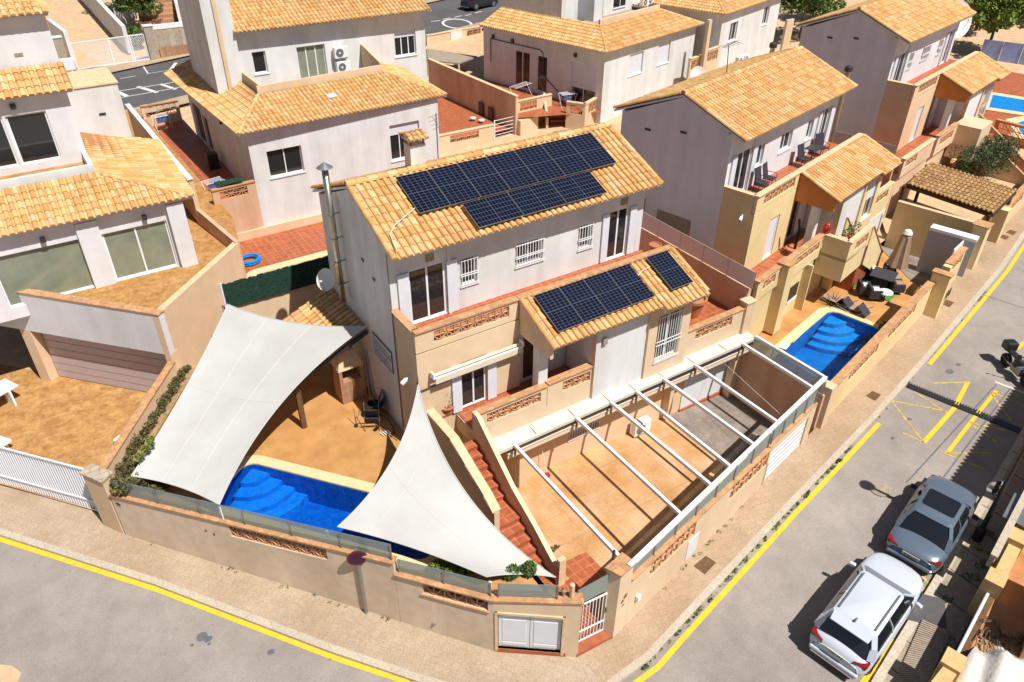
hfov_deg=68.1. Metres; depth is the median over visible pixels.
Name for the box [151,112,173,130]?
drying rack
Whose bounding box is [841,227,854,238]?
plant pot
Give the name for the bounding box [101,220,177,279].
glass door
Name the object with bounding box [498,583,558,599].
glass screen
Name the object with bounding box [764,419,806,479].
garage door
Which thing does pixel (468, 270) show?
window
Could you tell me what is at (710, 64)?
terrace wall
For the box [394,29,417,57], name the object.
window
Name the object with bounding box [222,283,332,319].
boundary wall
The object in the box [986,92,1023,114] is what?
pool
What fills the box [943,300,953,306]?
utility cover
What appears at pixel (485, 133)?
yard wall
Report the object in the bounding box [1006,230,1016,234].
utility cover
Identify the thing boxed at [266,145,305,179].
window
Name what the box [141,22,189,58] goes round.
stone wall
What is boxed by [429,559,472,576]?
shrub
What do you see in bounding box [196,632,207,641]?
oil stain
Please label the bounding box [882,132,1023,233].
lot floor
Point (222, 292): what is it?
sail post
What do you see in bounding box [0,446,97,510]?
sliding gate
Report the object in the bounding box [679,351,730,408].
garage door
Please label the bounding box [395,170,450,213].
solar panel
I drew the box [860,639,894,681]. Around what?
road marking
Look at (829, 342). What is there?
swimming pool
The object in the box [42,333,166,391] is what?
garage door
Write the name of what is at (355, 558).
no parking sign
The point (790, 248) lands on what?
plant pot
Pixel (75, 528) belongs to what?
pavement
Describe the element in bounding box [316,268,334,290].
satellite dish
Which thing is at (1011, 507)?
metal grating
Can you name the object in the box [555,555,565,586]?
sail post
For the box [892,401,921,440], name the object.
road marking
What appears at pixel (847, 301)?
sun lounger
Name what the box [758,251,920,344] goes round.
neighbour deck
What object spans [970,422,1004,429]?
road marking
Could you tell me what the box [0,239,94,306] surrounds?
glass door
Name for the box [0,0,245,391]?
white villa
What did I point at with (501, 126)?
yard gate
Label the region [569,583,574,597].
gate post
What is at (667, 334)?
window
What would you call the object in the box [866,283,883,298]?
armchair
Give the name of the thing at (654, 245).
plant pot
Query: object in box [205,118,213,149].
terrace door
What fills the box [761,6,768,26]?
window
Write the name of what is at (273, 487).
swimming pool
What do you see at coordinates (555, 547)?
fallen leaves
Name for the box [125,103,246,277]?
passage wall
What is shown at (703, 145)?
terraced house
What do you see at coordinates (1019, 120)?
pool
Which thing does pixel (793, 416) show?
glass screen
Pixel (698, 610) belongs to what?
weeds
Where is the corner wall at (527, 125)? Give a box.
[517,117,537,135]
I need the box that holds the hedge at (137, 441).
[114,363,191,471]
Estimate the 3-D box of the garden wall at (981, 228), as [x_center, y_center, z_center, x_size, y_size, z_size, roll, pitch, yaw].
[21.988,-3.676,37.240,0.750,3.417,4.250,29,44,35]
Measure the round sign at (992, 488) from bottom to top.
0.600 m
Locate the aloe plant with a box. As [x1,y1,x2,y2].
[823,293,844,306]
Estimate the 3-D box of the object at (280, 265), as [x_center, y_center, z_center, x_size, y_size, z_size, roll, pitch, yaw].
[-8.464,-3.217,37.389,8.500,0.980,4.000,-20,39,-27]
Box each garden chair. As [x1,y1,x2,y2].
[753,165,769,189]
[761,162,776,185]
[795,143,811,166]
[813,132,829,153]
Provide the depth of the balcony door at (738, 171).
32.82 m
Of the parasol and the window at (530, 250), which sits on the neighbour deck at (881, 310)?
the parasol
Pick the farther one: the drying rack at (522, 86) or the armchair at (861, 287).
the drying rack at (522, 86)
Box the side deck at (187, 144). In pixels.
[147,111,246,198]
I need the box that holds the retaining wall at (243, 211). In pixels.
[210,179,263,232]
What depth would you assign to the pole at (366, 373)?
27.41 m
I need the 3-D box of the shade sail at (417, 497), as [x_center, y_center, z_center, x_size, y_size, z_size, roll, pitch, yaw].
[-1.491,4.750,22.291,6.110,3.528,4.250,19,39,25]
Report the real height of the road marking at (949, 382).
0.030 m
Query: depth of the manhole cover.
27.14 m
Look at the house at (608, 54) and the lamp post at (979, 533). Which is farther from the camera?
the house at (608, 54)
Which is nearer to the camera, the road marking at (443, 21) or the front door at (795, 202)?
the front door at (795, 202)
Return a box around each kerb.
[0,231,1023,681]
[871,426,1023,681]
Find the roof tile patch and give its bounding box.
[326,93,335,97]
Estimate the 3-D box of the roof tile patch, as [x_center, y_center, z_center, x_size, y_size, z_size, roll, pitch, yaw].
[-9.474,-12.896,39.807,0.341,0.136,0.500,25,42,32]
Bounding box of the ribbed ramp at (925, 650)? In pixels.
[895,620,950,681]
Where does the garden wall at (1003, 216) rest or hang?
on the ground at (76, 20)
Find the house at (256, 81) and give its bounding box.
[164,0,446,225]
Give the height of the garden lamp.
0.400 m
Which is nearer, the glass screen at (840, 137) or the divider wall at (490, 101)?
the glass screen at (840, 137)
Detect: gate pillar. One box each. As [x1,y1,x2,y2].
[52,35,71,71]
[141,24,160,59]
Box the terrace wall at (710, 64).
[686,18,794,79]
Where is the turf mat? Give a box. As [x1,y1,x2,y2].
[855,276,896,300]
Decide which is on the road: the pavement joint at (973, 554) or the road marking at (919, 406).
the road marking at (919, 406)
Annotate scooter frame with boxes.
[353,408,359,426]
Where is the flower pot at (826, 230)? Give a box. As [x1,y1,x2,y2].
[823,223,831,233]
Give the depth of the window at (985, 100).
47.78 m
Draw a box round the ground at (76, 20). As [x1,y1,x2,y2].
[0,0,1023,477]
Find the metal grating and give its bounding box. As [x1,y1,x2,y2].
[1002,493,1023,527]
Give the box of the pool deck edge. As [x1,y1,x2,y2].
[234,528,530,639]
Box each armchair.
[856,278,873,294]
[866,265,876,277]
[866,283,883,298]
[883,262,896,271]
[888,279,905,292]
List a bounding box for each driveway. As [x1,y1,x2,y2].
[0,364,147,508]
[670,393,772,467]
[881,239,931,286]
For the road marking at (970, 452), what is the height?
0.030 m
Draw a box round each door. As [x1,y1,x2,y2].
[0,116,18,167]
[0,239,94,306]
[5,111,61,163]
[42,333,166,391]
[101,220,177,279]
[194,104,206,141]
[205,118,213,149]
[296,44,326,77]
[397,258,458,322]
[450,30,461,39]
[451,352,496,413]
[499,615,529,646]
[515,50,529,89]
[523,337,532,377]
[530,617,561,649]
[537,55,546,92]
[571,62,596,108]
[599,205,637,262]
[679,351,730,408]
[728,145,758,189]
[762,215,778,258]
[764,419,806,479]
[786,201,797,236]
[811,105,834,151]
[869,209,884,232]
[890,50,910,81]
[909,106,922,140]
[915,230,975,276]
[938,29,956,65]
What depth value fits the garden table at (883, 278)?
37.24 m
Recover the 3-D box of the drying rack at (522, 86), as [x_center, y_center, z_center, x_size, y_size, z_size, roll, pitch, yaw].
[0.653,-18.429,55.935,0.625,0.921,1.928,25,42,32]
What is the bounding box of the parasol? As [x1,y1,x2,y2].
[886,229,912,278]
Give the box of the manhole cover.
[869,481,890,496]
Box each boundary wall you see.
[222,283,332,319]
[639,227,824,434]
[880,170,892,187]
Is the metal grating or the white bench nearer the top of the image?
the white bench
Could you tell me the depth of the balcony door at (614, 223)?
28.26 m
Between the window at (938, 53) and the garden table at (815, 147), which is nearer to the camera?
the garden table at (815, 147)
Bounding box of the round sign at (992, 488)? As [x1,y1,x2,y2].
[986,481,1002,494]
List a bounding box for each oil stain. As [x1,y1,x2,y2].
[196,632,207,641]
[204,636,211,642]
[267,649,274,654]
[945,369,953,373]
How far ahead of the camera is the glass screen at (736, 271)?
31.73 m
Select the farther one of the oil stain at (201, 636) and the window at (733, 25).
the window at (733, 25)
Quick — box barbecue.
[330,346,366,404]
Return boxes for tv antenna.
[428,112,445,157]
[722,40,739,72]
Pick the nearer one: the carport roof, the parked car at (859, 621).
the parked car at (859, 621)
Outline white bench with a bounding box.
[0,436,11,448]
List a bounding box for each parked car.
[460,0,497,9]
[809,551,923,679]
[885,474,978,575]
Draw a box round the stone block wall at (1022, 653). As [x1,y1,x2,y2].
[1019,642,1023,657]
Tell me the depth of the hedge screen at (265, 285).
30.43 m
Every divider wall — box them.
[427,58,518,134]
[884,200,979,276]
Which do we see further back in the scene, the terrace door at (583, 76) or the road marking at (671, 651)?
the terrace door at (583, 76)
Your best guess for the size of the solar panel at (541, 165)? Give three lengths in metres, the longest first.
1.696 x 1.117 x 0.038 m
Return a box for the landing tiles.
[566,552,605,587]
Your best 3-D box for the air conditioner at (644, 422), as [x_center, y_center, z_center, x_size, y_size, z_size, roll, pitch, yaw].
[5.114,3.405,30.227,0.840,0.660,0.380,-20,39,-27]
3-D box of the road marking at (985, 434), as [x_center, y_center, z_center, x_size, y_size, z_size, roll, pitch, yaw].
[18.253,3.587,29.263,0.070,0.054,1.146,-16,38,-22]
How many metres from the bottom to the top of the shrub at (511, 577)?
0.513 m
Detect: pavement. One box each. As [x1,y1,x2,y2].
[0,484,599,681]
[92,0,437,71]
[125,22,482,113]
[580,205,1023,681]
[883,442,1023,681]
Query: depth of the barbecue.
28.07 m
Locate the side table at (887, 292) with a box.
[881,288,892,299]
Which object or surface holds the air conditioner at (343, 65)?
attached to the house at (256, 81)
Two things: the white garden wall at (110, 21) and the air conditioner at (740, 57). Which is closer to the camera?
the air conditioner at (740, 57)
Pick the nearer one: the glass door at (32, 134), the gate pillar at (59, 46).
the glass door at (32, 134)
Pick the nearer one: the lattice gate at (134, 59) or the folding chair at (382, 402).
the folding chair at (382, 402)
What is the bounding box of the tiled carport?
[895,162,1016,221]
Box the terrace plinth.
[237,213,322,241]
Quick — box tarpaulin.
[956,644,1023,681]
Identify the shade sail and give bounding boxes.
[131,304,366,503]
[337,384,555,577]
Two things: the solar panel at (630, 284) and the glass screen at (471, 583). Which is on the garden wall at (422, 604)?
the glass screen at (471, 583)
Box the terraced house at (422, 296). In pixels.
[311,122,757,443]
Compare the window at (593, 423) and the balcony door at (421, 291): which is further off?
the window at (593, 423)
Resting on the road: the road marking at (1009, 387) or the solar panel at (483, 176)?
the road marking at (1009, 387)
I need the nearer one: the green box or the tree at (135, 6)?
the green box
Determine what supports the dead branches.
on the clay plot
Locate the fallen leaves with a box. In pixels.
[551,544,560,551]
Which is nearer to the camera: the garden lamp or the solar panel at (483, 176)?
the garden lamp
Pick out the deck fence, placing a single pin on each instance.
(175, 117)
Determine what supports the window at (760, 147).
in the terraced house at (703, 145)
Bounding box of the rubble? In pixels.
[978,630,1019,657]
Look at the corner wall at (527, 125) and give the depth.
52.70 m
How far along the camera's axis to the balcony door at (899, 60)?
43.25 m
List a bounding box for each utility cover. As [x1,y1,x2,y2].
[694,556,715,573]
[866,391,880,399]
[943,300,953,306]
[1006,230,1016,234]
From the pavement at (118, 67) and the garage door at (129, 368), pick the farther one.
the pavement at (118, 67)
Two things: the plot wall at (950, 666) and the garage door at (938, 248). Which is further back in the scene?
the garage door at (938, 248)
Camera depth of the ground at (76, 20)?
68.31 m
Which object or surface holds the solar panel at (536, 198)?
on the terraced house at (422, 296)
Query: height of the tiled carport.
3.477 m
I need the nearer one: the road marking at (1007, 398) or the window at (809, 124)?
the road marking at (1007, 398)
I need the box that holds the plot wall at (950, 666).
[929,525,1023,681]
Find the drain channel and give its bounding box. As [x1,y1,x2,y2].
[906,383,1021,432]
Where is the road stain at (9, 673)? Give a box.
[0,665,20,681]
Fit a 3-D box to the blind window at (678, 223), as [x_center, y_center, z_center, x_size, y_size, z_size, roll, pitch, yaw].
[6.668,-5.767,35.201,3.700,1.400,0.015,28,43,34]
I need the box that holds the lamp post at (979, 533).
[971,444,1023,542]
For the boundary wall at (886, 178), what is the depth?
40.44 m
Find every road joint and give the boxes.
[906,385,995,482]
[943,388,1010,477]
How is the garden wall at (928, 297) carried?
on the ground at (76, 20)
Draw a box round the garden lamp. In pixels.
[561,586,565,596]
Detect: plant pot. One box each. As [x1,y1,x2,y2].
[442,395,454,415]
[649,241,661,249]
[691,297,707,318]
[785,219,803,254]
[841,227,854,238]
[847,221,861,239]
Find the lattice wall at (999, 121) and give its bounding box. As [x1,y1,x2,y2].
[994,119,1023,147]
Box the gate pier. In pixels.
[79,463,124,533]
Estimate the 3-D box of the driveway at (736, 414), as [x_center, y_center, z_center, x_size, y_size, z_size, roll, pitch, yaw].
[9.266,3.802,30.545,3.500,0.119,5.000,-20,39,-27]
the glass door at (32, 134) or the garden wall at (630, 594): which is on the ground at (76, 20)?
the garden wall at (630, 594)
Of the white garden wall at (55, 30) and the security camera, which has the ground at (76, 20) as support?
the white garden wall at (55, 30)
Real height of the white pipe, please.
0.242 m
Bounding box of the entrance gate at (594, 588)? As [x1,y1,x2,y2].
[578,574,608,641]
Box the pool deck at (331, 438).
[140,363,543,589]
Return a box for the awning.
[430,339,523,384]
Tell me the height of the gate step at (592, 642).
0.300 m
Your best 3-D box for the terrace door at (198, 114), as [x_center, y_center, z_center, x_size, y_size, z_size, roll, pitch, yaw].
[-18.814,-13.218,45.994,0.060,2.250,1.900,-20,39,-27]
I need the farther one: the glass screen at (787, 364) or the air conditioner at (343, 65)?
the air conditioner at (343, 65)
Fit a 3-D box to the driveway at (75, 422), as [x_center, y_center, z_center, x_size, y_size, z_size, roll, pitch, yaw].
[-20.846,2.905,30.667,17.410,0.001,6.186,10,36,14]
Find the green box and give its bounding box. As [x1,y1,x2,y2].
[214,177,242,186]
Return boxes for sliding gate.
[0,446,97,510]
[952,240,964,253]
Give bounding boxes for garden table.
[802,143,825,162]
[869,266,898,288]
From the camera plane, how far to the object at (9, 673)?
21.97 m
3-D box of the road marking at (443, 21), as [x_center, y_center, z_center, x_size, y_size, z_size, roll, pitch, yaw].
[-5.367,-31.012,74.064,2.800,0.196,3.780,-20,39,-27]
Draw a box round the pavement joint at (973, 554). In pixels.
[891,434,1023,672]
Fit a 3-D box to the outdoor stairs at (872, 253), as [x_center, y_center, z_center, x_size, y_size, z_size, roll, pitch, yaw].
[17.241,-4.663,37.544,1.480,3.650,2.900,28,43,34]
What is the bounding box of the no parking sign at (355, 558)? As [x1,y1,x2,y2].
[346,548,367,613]
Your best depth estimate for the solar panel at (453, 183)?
24.74 m
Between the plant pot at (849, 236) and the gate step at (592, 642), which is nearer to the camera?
the gate step at (592, 642)
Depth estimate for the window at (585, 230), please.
27.47 m
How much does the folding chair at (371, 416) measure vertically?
1.010 m
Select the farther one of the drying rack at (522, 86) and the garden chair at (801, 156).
the drying rack at (522, 86)
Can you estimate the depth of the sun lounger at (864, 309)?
35.47 m
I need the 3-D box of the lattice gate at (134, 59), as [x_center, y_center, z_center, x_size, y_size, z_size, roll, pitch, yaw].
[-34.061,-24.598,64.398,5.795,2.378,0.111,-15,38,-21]
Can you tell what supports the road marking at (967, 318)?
on the road
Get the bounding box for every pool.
[202,455,442,566]
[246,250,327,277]
[775,306,881,381]
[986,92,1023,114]
[1006,116,1023,138]
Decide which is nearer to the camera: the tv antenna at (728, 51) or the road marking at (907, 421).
the road marking at (907, 421)
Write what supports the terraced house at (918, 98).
on the ground at (76, 20)
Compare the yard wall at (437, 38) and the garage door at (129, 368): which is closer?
the garage door at (129, 368)
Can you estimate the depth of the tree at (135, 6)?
71.44 m
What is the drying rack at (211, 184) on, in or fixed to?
on the side deck at (187, 144)
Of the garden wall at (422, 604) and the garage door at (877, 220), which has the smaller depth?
the garden wall at (422, 604)
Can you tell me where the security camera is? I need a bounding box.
[400,376,409,385]
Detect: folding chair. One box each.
[363,402,379,431]
[370,387,384,417]
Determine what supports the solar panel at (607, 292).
on the terraced house at (422, 296)
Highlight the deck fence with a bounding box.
[139,99,182,125]
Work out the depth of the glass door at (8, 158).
30.54 m
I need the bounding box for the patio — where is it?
[514,417,745,620]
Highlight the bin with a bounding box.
[205,151,220,169]
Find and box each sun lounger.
[821,292,858,310]
[836,301,873,317]
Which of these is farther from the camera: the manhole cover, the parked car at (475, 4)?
the parked car at (475, 4)
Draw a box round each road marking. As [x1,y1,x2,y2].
[0,422,880,681]
[137,86,157,92]
[442,19,471,27]
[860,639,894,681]
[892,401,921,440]
[893,401,946,411]
[915,392,946,412]
[920,574,929,590]
[922,381,969,442]
[927,243,1023,364]
[934,382,967,383]
[944,453,983,468]
[946,390,997,453]
[947,452,992,453]
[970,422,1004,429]
[972,425,997,443]
[990,393,1011,420]
[991,391,1023,405]
[995,381,1023,392]
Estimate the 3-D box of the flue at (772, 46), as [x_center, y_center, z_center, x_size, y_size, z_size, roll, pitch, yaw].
[13.521,-13.115,40.788,0.400,5.660,0.400,-20,39,-27]
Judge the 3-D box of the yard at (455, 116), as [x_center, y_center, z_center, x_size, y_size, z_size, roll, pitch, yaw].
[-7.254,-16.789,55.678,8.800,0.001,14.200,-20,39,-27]
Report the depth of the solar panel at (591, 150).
27.32 m
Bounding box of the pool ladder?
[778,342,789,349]
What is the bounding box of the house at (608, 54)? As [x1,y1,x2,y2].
[479,0,704,123]
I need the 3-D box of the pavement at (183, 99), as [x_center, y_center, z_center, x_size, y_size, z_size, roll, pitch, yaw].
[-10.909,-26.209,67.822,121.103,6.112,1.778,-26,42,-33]
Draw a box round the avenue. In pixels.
[112,0,500,109]
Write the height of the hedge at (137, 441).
0.604 m
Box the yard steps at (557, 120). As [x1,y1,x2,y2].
[543,91,567,128]
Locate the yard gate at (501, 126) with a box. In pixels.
[494,116,513,139]
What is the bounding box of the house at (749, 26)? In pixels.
[648,0,780,67]
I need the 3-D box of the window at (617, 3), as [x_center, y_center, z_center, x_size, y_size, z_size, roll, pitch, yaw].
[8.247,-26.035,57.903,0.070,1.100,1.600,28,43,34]
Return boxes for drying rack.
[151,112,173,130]
[201,176,226,192]
[509,81,531,94]
[558,91,577,107]
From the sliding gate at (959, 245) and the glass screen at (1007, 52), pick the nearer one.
the sliding gate at (959, 245)
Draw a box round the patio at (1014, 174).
[954,113,1023,185]
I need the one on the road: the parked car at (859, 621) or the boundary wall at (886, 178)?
the parked car at (859, 621)
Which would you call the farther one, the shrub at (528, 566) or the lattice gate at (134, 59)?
the lattice gate at (134, 59)
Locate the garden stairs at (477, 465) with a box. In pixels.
[426,408,597,645]
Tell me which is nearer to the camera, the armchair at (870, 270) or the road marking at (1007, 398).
the road marking at (1007, 398)
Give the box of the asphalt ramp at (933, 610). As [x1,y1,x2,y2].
[907,594,946,628]
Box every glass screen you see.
[111,480,391,559]
[397,559,490,595]
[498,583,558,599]
[633,433,771,572]
[641,212,755,289]
[748,337,826,394]
[770,390,818,443]
[833,131,897,154]
[981,39,1023,64]
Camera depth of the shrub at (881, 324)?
34.01 m
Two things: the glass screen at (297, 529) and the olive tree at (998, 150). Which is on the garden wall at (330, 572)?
the glass screen at (297, 529)
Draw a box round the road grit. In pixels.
[4,431,917,676]
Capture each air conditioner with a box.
[332,45,348,59]
[335,60,350,71]
[629,415,651,437]
[640,0,648,5]
[735,55,743,60]
[743,53,749,58]
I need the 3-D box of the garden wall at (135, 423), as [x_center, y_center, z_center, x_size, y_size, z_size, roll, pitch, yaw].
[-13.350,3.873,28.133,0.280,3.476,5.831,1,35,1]
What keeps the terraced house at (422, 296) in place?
on the ground at (76, 20)
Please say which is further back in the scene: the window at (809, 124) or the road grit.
the window at (809, 124)
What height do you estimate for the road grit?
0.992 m
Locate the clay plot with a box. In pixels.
[966,548,1023,656]
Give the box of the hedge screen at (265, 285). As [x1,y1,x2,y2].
[222,255,329,306]
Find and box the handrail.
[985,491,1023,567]
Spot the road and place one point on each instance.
(756, 623)
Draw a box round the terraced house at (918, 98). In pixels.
[795,0,1010,218]
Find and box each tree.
[111,0,163,21]
[779,0,846,37]
[948,134,1020,179]
[964,0,1023,39]
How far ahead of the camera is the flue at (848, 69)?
38.59 m
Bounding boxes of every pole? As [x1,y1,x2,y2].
[362,349,370,399]
[366,350,376,399]
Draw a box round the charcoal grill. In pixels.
[366,399,380,415]
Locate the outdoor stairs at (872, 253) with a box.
[832,217,882,291]
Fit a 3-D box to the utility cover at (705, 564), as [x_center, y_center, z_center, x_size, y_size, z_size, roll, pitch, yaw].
[6.226,7.224,24.581,0.620,0.014,0.500,-31,43,-34]
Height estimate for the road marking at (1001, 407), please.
0.096 m
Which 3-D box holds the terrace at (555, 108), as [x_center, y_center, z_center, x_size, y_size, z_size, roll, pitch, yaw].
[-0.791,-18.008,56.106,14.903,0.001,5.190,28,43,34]
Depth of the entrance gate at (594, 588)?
21.48 m
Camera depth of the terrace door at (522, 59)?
57.06 m
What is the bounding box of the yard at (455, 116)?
[437,97,511,141]
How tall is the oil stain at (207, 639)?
0.015 m
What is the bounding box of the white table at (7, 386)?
[0,379,17,405]
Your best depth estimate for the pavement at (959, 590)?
24.17 m
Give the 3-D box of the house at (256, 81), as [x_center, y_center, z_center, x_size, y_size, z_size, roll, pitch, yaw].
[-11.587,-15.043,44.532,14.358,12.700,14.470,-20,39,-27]
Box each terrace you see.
[239,221,326,273]
[479,78,601,117]
[948,59,1023,134]
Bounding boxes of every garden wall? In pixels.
[46,19,75,70]
[82,0,130,53]
[98,361,176,477]
[108,492,400,621]
[394,568,583,656]
[600,402,817,636]
[815,264,954,428]
[945,219,993,281]
[987,184,1023,242]
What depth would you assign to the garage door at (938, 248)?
37.84 m
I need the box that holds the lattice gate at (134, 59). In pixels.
[70,33,149,69]
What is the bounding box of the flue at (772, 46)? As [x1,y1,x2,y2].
[769,42,777,52]
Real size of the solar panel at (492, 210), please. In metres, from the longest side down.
1.696 x 1.117 x 0.038 m
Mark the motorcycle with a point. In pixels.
(1010, 347)
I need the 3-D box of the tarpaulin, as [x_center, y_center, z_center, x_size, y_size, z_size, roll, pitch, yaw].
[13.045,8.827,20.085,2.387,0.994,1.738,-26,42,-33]
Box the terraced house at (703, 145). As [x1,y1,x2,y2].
[613,46,901,336]
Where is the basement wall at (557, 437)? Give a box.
[493,332,754,487]
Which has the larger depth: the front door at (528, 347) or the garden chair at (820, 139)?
the garden chair at (820, 139)
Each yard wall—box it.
[425,25,481,45]
[439,124,493,154]
[518,93,551,121]
[565,97,596,128]
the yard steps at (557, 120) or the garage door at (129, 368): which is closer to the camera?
the garage door at (129, 368)
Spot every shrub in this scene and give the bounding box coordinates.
[109,435,170,494]
[126,25,144,46]
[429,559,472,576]
[503,563,520,580]
[521,560,536,578]
[864,333,875,343]
[878,320,887,330]
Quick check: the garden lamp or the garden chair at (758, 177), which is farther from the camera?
the garden chair at (758, 177)
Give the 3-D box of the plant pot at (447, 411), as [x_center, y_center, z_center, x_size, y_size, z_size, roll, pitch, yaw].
[-2.223,1.981,25.420,0.614,1.109,0.617,-20,39,-27]
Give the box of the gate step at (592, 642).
[576,619,612,656]
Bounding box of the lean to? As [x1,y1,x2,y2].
[283,289,367,428]
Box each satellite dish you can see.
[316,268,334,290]
[690,66,705,77]
[955,0,971,38]
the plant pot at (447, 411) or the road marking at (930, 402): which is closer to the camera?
the plant pot at (447, 411)
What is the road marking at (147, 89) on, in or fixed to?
on the avenue
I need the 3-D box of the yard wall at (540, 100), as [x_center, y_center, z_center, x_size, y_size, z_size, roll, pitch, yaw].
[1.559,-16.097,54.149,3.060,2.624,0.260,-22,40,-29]
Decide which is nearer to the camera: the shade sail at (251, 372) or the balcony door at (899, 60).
the shade sail at (251, 372)
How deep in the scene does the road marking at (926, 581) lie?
24.09 m
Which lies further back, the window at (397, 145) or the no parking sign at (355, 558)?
the window at (397, 145)
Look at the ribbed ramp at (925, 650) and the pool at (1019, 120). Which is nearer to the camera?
the ribbed ramp at (925, 650)
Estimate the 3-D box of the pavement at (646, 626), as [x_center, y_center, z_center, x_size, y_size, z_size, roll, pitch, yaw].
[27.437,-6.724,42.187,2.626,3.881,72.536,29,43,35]
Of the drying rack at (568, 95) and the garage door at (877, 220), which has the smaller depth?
the garage door at (877, 220)
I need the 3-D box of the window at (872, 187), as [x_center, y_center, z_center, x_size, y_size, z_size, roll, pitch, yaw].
[17.652,-7.005,37.522,0.220,2.060,1.270,28,43,34]
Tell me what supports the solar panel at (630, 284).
on the terraced house at (422, 296)
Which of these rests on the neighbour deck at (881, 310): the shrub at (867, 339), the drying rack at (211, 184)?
the shrub at (867, 339)
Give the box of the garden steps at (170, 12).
[112,0,181,29]
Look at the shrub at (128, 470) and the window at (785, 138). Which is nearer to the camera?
the shrub at (128, 470)
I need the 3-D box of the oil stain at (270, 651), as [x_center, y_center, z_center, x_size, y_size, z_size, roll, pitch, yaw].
[-7.132,9.200,22.444,0.229,0.013,0.170,-20,39,-27]
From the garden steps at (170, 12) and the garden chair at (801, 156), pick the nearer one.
the garden chair at (801, 156)
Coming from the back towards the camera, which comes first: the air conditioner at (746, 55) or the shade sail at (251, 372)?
the air conditioner at (746, 55)
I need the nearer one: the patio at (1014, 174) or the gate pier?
the gate pier
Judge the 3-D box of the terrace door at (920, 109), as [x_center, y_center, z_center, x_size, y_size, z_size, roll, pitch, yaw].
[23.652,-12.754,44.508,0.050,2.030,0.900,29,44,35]
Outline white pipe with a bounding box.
[956,593,988,652]
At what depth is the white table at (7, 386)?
30.89 m
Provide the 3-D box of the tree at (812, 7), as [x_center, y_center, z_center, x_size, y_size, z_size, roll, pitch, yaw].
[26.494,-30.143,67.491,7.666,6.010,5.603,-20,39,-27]
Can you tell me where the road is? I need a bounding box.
[0,239,1023,681]
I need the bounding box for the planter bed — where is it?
[115,367,195,477]
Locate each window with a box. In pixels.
[251,51,269,75]
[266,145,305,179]
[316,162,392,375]
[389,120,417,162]
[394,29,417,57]
[460,256,478,288]
[515,237,544,268]
[567,418,600,441]
[577,223,593,251]
[613,0,625,8]
[628,51,642,77]
[643,199,690,235]
[652,308,684,364]
[656,41,669,66]
[728,22,736,42]
[755,144,762,167]
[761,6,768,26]
[778,131,790,154]
[786,281,798,303]
[804,120,811,141]
[860,179,877,222]
[906,51,915,70]
[919,44,931,62]
[935,38,944,55]
[977,85,993,117]
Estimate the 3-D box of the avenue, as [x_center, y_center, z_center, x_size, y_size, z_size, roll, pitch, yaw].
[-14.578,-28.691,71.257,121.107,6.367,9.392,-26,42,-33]
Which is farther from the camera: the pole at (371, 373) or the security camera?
the pole at (371, 373)
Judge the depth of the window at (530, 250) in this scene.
26.32 m
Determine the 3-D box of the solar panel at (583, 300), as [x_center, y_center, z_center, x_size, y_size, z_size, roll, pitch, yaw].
[2.370,-1.348,25.186,1.000,0.038,1.577,-20,62,-27]
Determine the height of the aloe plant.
0.657 m
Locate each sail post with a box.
[219,283,226,307]
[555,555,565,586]
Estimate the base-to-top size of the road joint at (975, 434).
0.378 m
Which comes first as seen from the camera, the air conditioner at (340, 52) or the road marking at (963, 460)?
the road marking at (963, 460)
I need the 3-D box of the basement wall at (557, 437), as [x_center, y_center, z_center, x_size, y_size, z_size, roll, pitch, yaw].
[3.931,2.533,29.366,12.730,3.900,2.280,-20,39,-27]
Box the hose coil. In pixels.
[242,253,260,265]
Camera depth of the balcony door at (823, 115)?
37.44 m
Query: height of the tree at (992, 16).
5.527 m
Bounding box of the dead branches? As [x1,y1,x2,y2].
[974,616,1023,653]
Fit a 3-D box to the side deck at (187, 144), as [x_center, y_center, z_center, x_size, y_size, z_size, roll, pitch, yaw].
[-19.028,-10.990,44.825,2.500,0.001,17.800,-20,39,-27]
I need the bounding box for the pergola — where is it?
[511,335,826,569]
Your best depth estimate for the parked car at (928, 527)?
24.49 m
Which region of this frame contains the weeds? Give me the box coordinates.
[150,290,996,680]
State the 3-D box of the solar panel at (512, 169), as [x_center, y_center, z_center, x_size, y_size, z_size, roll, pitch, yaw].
[0.004,-5.830,25.807,1.117,0.038,1.696,-20,61,-27]
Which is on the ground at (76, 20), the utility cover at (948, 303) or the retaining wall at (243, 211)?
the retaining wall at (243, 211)
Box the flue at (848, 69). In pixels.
[828,65,852,142]
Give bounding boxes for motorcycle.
[1000,339,1023,386]
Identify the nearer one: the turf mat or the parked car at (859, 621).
the parked car at (859, 621)
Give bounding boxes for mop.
[542,450,549,477]
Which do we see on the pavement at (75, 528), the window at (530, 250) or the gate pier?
the gate pier
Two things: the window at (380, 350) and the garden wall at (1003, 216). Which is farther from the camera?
the garden wall at (1003, 216)
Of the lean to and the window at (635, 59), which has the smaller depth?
the lean to
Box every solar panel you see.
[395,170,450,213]
[427,163,480,204]
[457,157,509,197]
[462,192,523,227]
[486,150,538,189]
[507,181,566,215]
[514,144,565,182]
[533,287,583,331]
[540,138,590,175]
[550,171,606,203]
[559,279,607,322]
[566,133,616,168]
[583,271,631,313]
[606,263,654,304]
[646,250,692,289]
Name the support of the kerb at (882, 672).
on the road
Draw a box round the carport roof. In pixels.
[426,48,478,76]
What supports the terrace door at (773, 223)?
in the terraced house at (703, 145)

